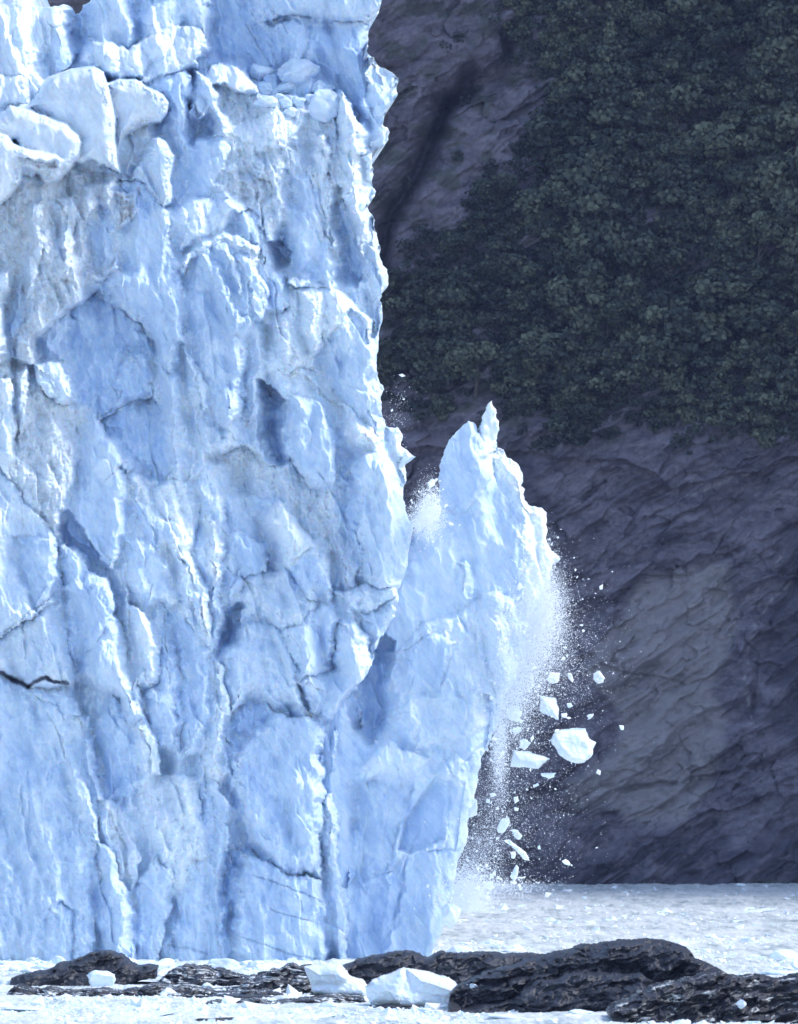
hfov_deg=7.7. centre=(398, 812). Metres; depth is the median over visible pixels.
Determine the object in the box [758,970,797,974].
ice lump
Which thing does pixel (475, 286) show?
alder tree
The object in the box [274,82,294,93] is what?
ice block
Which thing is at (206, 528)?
glacier
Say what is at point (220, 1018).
rock
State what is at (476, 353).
alder tree
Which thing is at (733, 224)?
alder tree
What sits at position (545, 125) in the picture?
alder tree
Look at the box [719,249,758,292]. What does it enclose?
alder tree
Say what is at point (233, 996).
rock
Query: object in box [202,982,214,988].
ice lump
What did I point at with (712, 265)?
alder tree
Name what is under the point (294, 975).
rock shelf
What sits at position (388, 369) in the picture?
alder tree
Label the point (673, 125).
alder tree
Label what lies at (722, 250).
spruce tree
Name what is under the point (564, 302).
alder tree
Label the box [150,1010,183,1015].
ice lump
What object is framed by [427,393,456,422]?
alder tree
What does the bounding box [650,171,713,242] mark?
alder tree
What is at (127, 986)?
ice lump
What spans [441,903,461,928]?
ice lump
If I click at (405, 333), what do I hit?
alder tree
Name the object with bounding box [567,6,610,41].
alder tree
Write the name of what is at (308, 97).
ice block
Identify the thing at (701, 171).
alder tree
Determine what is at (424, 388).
alder tree
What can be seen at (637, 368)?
alder tree
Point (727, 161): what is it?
alder tree
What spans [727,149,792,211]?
alder tree
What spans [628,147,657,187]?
alder tree
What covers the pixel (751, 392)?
alder tree
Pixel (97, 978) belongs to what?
ice lump
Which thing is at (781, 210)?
alder tree
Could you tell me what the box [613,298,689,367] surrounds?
alder tree
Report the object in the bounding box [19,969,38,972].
ice lump
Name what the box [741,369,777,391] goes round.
alder tree
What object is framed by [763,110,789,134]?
alder tree
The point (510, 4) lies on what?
alder tree
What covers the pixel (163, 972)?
ice lump
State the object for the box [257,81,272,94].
ice block
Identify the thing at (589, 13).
alder tree
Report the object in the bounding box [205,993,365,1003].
rock shelf
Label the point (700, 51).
alder tree
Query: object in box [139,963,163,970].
ice lump
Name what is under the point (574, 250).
alder tree
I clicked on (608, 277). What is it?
spruce tree
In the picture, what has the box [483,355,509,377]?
alder tree
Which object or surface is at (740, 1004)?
ice lump
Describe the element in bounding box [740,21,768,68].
alder tree
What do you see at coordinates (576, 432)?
alder tree
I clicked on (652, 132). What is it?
alder tree
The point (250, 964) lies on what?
ice lump
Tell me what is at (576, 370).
alder tree
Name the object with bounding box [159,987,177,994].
ice lump
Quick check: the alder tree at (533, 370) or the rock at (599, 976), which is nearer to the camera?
the rock at (599, 976)
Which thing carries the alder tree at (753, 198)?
on the cliff
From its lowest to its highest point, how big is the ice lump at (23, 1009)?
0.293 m
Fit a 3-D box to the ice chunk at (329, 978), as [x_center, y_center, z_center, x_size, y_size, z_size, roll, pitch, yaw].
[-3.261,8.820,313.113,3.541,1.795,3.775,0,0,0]
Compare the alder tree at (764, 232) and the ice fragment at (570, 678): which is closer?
the ice fragment at (570, 678)
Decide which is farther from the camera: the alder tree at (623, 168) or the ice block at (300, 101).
the alder tree at (623, 168)
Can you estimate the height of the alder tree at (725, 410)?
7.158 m
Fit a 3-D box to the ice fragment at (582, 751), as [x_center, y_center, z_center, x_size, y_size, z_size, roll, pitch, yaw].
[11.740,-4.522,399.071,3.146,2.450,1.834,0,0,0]
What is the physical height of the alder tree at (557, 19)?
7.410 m
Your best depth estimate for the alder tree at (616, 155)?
840.01 m
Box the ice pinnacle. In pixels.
[322,401,559,957]
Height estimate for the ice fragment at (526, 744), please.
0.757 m
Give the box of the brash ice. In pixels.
[0,883,797,1023]
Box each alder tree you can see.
[377,338,402,386]
[377,351,393,384]
[378,327,417,373]
[380,266,440,313]
[396,313,454,363]
[399,307,433,336]
[408,333,468,391]
[411,365,437,393]
[420,279,459,314]
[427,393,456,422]
[428,267,453,282]
[433,264,477,336]
[434,328,476,376]
[440,337,499,398]
[461,264,521,307]
[470,172,520,211]
[473,251,528,287]
[483,229,523,267]
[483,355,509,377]
[488,331,575,397]
[488,359,539,394]
[498,1,545,41]
[500,0,532,17]
[502,218,547,260]
[503,260,543,310]
[506,392,544,416]
[511,180,586,239]
[515,299,563,333]
[518,100,593,172]
[520,324,554,376]
[527,250,585,306]
[531,254,564,291]
[534,213,568,259]
[536,29,569,69]
[536,178,568,216]
[540,258,610,343]
[543,9,580,44]
[544,77,583,106]
[546,372,599,419]
[546,400,607,445]
[547,325,587,375]
[548,151,627,198]
[550,223,614,272]
[551,129,576,154]
[554,34,597,67]
[554,139,629,226]
[555,0,601,35]
[561,40,636,99]
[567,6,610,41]
[567,364,595,381]
[569,168,644,259]
[573,342,629,394]
[587,89,657,157]
[588,59,640,127]
[597,294,648,329]
[598,340,666,399]
[601,153,648,196]
[603,210,633,225]
[604,0,634,21]
[604,228,662,307]
[606,261,621,279]
[608,234,651,269]
[610,153,629,163]
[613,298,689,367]
[615,0,649,21]
[625,288,731,365]
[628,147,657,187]
[630,9,668,44]
[632,106,667,149]
[633,90,700,134]
[633,140,685,183]
[636,56,670,99]
[638,160,683,209]
[643,245,688,284]
[647,39,729,108]
[650,0,669,20]
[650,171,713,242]
[651,212,707,250]
[657,271,750,343]
[657,347,691,391]
[658,121,752,190]
[663,0,733,31]
[663,65,702,100]
[664,129,706,165]
[666,149,725,206]
[667,16,693,46]
[674,380,699,424]
[679,268,738,304]
[680,30,729,67]
[681,188,718,233]
[690,340,739,394]
[693,24,745,64]
[697,392,749,434]
[699,260,720,295]
[704,357,736,395]
[705,135,741,172]
[709,212,763,251]
[711,194,743,237]
[712,210,797,271]
[716,100,791,151]
[718,92,752,131]
[719,63,774,102]
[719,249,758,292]
[722,299,789,368]
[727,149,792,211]
[731,6,764,38]
[731,265,770,307]
[732,153,788,215]
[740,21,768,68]
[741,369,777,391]
[741,378,774,432]
[744,290,775,333]
[747,85,797,117]
[747,270,795,302]
[749,146,797,221]
[749,353,797,417]
[750,405,781,448]
[752,24,797,92]
[753,0,797,68]
[753,141,783,155]
[757,0,779,7]
[760,0,790,30]
[760,340,785,354]
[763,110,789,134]
[765,173,797,198]
[766,178,797,256]
[771,101,797,144]
[771,310,797,355]
[776,188,797,255]
[781,145,797,186]
[791,276,797,307]
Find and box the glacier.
[0,0,414,961]
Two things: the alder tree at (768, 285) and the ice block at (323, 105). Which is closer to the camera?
the ice block at (323, 105)
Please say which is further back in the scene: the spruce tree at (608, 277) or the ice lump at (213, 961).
the spruce tree at (608, 277)
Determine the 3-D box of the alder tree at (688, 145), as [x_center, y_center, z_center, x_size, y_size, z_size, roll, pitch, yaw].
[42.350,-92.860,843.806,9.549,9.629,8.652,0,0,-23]
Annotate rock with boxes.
[10,950,158,985]
[132,981,155,983]
[182,994,275,997]
[196,1017,234,1021]
[214,986,238,989]
[343,949,542,983]
[370,1003,424,1008]
[448,938,733,1012]
[605,970,797,1023]
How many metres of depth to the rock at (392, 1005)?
301.89 m
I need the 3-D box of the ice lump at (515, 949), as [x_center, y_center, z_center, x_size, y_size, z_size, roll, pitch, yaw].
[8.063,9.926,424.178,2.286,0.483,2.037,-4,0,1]
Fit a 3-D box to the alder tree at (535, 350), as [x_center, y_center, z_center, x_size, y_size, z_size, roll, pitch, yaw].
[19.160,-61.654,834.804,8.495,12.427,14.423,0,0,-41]
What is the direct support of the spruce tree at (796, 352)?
on the cliff
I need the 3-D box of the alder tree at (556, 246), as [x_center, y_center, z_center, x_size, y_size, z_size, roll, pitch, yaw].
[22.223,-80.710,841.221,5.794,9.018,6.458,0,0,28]
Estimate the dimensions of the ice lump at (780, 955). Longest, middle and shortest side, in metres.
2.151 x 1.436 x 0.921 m
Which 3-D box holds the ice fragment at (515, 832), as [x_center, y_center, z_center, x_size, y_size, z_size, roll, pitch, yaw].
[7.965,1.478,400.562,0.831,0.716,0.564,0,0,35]
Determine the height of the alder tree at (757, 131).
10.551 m
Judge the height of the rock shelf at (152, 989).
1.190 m
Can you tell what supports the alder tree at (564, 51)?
on the cliff
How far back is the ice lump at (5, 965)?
375.95 m
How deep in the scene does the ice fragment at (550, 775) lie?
399.62 m
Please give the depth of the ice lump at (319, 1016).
286.69 m
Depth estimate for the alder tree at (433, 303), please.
837.82 m
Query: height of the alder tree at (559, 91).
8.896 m
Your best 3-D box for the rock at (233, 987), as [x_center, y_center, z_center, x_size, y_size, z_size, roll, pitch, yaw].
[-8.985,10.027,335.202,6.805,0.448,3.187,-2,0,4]
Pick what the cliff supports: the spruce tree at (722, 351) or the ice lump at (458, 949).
the spruce tree at (722, 351)
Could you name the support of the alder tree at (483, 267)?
on the cliff
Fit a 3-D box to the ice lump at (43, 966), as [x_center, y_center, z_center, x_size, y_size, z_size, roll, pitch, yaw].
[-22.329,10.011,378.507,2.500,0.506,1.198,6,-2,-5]
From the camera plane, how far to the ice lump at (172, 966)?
376.38 m
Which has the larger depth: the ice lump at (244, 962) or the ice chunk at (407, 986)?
the ice lump at (244, 962)
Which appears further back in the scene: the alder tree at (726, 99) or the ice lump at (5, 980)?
the alder tree at (726, 99)
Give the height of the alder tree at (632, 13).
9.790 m
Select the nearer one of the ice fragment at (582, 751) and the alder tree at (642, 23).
the ice fragment at (582, 751)
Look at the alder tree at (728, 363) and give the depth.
833.38 m
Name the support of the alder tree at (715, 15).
on the cliff
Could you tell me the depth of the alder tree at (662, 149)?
840.30 m
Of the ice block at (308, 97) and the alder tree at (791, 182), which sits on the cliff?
the alder tree at (791, 182)
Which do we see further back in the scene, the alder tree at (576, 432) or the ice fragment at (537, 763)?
the alder tree at (576, 432)
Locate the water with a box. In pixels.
[0,883,797,1023]
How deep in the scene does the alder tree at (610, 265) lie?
839.56 m
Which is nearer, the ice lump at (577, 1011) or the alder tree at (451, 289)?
the ice lump at (577, 1011)
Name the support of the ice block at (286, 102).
on the glacier
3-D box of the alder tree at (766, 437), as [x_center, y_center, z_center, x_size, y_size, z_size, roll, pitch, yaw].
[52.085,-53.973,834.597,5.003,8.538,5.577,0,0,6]
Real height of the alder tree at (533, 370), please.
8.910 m
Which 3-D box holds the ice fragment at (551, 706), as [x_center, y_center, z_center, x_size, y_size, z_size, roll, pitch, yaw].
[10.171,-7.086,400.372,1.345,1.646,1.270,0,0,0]
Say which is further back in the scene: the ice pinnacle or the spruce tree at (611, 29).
the spruce tree at (611, 29)
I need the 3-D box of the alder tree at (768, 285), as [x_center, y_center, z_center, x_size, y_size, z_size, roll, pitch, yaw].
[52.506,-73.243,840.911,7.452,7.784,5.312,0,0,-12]
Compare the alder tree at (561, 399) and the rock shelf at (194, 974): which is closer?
the rock shelf at (194, 974)
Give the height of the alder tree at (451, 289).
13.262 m
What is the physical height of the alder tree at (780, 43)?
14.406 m
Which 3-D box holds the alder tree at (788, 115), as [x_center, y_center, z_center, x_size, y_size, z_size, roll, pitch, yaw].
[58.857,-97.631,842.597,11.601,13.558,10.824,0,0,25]
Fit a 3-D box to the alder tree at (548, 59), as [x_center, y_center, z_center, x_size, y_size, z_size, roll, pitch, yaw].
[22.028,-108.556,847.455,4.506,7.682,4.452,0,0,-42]
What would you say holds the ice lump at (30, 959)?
on the water
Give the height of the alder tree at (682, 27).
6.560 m
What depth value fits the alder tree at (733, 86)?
844.56 m
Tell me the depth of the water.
491.86 m
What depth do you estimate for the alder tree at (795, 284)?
838.85 m
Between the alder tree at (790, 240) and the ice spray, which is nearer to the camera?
the ice spray
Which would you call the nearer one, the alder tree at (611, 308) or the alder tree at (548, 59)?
the alder tree at (611, 308)
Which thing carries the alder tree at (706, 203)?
on the cliff
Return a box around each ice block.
[250,63,274,80]
[253,95,277,106]
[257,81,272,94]
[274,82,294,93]
[275,93,284,101]
[277,58,320,86]
[279,97,292,108]
[283,107,298,116]
[293,97,305,106]
[305,94,312,102]
[308,88,338,122]
[311,79,335,92]
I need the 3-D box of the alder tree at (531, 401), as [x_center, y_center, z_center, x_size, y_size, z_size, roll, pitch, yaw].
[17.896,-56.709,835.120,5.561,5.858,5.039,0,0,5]
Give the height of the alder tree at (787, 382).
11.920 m
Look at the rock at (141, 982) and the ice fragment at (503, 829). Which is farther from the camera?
the ice fragment at (503, 829)
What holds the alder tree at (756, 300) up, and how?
on the cliff
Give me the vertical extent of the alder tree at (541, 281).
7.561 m
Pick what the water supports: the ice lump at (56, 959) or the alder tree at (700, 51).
the ice lump at (56, 959)
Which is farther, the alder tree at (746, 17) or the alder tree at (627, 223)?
the alder tree at (746, 17)
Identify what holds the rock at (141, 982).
on the water
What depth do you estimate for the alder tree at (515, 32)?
848.79 m
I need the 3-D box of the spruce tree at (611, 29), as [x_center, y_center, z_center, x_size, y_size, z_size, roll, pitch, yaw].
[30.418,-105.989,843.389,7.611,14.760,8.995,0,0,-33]
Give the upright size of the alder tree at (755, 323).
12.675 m
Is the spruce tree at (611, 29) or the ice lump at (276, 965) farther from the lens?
the spruce tree at (611, 29)
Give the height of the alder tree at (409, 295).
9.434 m
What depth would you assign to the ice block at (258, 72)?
406.66 m
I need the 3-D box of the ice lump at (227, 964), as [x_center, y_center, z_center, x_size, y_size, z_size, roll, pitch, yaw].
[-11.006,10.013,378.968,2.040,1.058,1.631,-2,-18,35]
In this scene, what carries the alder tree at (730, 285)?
on the cliff
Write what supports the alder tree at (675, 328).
on the cliff
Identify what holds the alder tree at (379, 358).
on the cliff
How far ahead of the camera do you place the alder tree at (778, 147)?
842.93 m
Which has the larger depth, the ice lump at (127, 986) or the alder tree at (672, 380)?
the alder tree at (672, 380)
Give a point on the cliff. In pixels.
(684, 558)
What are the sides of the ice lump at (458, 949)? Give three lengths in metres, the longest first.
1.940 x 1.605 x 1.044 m
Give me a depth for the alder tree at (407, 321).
837.74 m
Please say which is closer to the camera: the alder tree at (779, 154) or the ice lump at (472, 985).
the ice lump at (472, 985)
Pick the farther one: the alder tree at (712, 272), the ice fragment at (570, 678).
the alder tree at (712, 272)
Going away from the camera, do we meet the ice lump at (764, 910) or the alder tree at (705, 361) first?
the ice lump at (764, 910)
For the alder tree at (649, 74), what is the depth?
843.42 m
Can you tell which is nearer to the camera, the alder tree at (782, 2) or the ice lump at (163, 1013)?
the ice lump at (163, 1013)
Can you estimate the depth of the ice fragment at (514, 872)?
401.14 m
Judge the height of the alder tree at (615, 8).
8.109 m
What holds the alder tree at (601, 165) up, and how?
on the cliff
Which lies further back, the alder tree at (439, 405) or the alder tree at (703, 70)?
the alder tree at (703, 70)
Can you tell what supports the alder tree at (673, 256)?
on the cliff
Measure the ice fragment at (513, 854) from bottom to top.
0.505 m
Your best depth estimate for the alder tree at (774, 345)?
837.01 m
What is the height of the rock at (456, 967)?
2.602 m
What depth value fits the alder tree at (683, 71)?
845.13 m
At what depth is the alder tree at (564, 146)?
843.29 m
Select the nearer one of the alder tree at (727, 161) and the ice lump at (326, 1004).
the ice lump at (326, 1004)
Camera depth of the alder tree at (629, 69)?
840.20 m
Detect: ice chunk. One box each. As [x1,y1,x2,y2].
[304,962,367,996]
[365,967,456,1004]
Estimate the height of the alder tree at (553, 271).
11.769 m
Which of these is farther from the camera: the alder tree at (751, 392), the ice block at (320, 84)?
the alder tree at (751, 392)
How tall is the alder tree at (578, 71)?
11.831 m
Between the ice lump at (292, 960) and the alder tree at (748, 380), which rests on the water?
the ice lump at (292, 960)
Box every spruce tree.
[575,252,617,311]
[588,17,648,107]
[615,16,636,42]
[704,203,741,270]
[709,339,728,356]
[716,298,739,338]
[746,17,797,103]
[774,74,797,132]
[782,344,797,402]
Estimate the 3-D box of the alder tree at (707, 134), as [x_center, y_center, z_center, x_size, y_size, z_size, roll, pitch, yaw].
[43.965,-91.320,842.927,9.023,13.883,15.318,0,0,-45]
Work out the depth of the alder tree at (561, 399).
833.29 m
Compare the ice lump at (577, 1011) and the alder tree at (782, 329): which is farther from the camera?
the alder tree at (782, 329)
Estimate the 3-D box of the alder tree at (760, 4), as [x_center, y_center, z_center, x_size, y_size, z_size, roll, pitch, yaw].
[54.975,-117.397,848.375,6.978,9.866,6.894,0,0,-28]
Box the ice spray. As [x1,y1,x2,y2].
[379,387,641,912]
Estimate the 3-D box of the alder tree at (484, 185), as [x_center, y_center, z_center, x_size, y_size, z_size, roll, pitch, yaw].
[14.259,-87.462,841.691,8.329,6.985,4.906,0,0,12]
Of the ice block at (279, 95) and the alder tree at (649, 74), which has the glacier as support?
the ice block at (279, 95)
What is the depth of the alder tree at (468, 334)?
835.34 m
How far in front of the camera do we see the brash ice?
302.50 m
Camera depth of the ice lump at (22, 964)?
378.77 m
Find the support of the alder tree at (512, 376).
on the cliff
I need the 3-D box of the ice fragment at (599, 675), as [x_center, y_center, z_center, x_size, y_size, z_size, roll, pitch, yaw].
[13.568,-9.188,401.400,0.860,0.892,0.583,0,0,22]
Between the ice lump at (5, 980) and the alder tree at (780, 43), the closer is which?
the ice lump at (5, 980)
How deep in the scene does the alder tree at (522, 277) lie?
837.49 m
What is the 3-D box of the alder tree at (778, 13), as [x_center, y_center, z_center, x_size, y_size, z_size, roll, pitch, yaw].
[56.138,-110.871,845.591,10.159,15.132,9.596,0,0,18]
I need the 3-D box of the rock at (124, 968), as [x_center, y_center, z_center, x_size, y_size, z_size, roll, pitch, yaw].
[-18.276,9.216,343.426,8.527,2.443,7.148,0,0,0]
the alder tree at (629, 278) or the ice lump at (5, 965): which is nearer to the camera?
the ice lump at (5, 965)
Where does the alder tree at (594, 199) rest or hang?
on the cliff
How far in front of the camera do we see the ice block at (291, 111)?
402.60 m
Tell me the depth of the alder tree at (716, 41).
844.84 m
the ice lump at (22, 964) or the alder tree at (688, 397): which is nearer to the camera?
the ice lump at (22, 964)
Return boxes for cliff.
[48,0,797,884]
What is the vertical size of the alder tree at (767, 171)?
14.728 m
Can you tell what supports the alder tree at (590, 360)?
on the cliff
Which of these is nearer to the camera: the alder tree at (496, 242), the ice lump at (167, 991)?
the ice lump at (167, 991)
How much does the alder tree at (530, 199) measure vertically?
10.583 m
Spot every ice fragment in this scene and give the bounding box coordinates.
[468,798,477,816]
[497,818,509,832]
[504,839,529,860]
[507,707,521,720]
[510,750,548,768]
[510,851,515,858]
[510,865,518,879]
[512,727,521,733]
[512,829,521,839]
[519,739,529,749]
[540,696,558,719]
[541,773,555,778]
[547,672,559,683]
[550,728,595,763]
[562,859,570,865]
[567,673,573,682]
[593,671,604,683]
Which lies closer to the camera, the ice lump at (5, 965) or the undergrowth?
the ice lump at (5, 965)
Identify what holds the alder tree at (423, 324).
on the cliff
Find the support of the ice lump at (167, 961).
on the water
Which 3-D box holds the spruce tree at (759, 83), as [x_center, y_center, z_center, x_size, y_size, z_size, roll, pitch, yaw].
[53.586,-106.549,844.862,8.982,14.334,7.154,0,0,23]
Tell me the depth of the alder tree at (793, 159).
839.21 m
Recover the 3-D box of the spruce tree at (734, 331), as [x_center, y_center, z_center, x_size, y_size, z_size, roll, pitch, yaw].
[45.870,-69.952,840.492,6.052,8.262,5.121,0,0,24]
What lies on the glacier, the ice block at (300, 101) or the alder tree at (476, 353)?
the ice block at (300, 101)
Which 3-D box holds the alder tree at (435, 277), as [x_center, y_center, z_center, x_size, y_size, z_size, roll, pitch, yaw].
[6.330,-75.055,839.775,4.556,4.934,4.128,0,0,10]
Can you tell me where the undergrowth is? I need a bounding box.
[378,0,797,454]
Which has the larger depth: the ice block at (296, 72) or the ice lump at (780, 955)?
the ice block at (296, 72)
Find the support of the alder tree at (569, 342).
on the cliff
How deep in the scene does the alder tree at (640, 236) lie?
838.42 m
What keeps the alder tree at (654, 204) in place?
on the cliff
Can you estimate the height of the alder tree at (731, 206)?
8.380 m
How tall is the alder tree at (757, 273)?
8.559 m
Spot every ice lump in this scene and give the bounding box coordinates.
[0,960,37,968]
[0,964,11,968]
[0,977,10,984]
[0,1007,56,1011]
[8,964,20,970]
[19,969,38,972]
[25,957,42,961]
[30,965,53,968]
[52,956,65,963]
[87,970,115,986]
[123,985,140,988]
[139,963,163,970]
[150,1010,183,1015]
[153,958,174,965]
[157,969,171,976]
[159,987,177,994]
[168,964,183,968]
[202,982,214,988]
[208,958,238,963]
[214,960,241,968]
[239,960,251,965]
[245,961,261,967]
[252,964,271,970]
[260,963,281,968]
[284,957,300,965]
[291,1014,337,1018]
[319,1001,338,1007]
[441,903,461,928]
[447,946,473,952]
[466,983,476,988]
[486,1014,534,1019]
[500,947,526,951]
[568,1009,593,1014]
[728,908,775,913]
[736,999,745,1008]
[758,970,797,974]
[769,949,797,961]
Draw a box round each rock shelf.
[7,983,283,996]
[156,963,256,986]
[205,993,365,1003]
[233,962,311,993]
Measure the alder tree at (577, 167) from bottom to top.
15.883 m
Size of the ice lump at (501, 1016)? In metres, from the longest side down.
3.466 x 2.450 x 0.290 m
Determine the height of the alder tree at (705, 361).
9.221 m
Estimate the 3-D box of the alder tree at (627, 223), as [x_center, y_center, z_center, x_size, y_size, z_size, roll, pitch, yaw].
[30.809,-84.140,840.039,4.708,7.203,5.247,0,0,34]
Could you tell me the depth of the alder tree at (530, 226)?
839.93 m
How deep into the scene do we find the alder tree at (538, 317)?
837.79 m
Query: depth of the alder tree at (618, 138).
839.67 m
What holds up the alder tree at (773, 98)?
on the cliff
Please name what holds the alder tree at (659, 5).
on the cliff
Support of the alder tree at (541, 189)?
on the cliff
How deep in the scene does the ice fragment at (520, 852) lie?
401.85 m
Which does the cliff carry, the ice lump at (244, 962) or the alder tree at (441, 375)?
the alder tree at (441, 375)
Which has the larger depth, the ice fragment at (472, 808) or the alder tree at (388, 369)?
the alder tree at (388, 369)
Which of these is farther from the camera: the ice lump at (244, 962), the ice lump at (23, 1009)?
the ice lump at (244, 962)
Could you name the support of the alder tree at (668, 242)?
on the cliff
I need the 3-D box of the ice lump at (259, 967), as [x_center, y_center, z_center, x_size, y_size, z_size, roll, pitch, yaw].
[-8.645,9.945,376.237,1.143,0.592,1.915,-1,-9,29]
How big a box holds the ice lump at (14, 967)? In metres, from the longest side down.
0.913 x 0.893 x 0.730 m
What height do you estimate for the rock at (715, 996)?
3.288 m
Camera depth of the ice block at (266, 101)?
401.71 m
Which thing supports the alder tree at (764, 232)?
on the cliff
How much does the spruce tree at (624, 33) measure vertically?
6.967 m

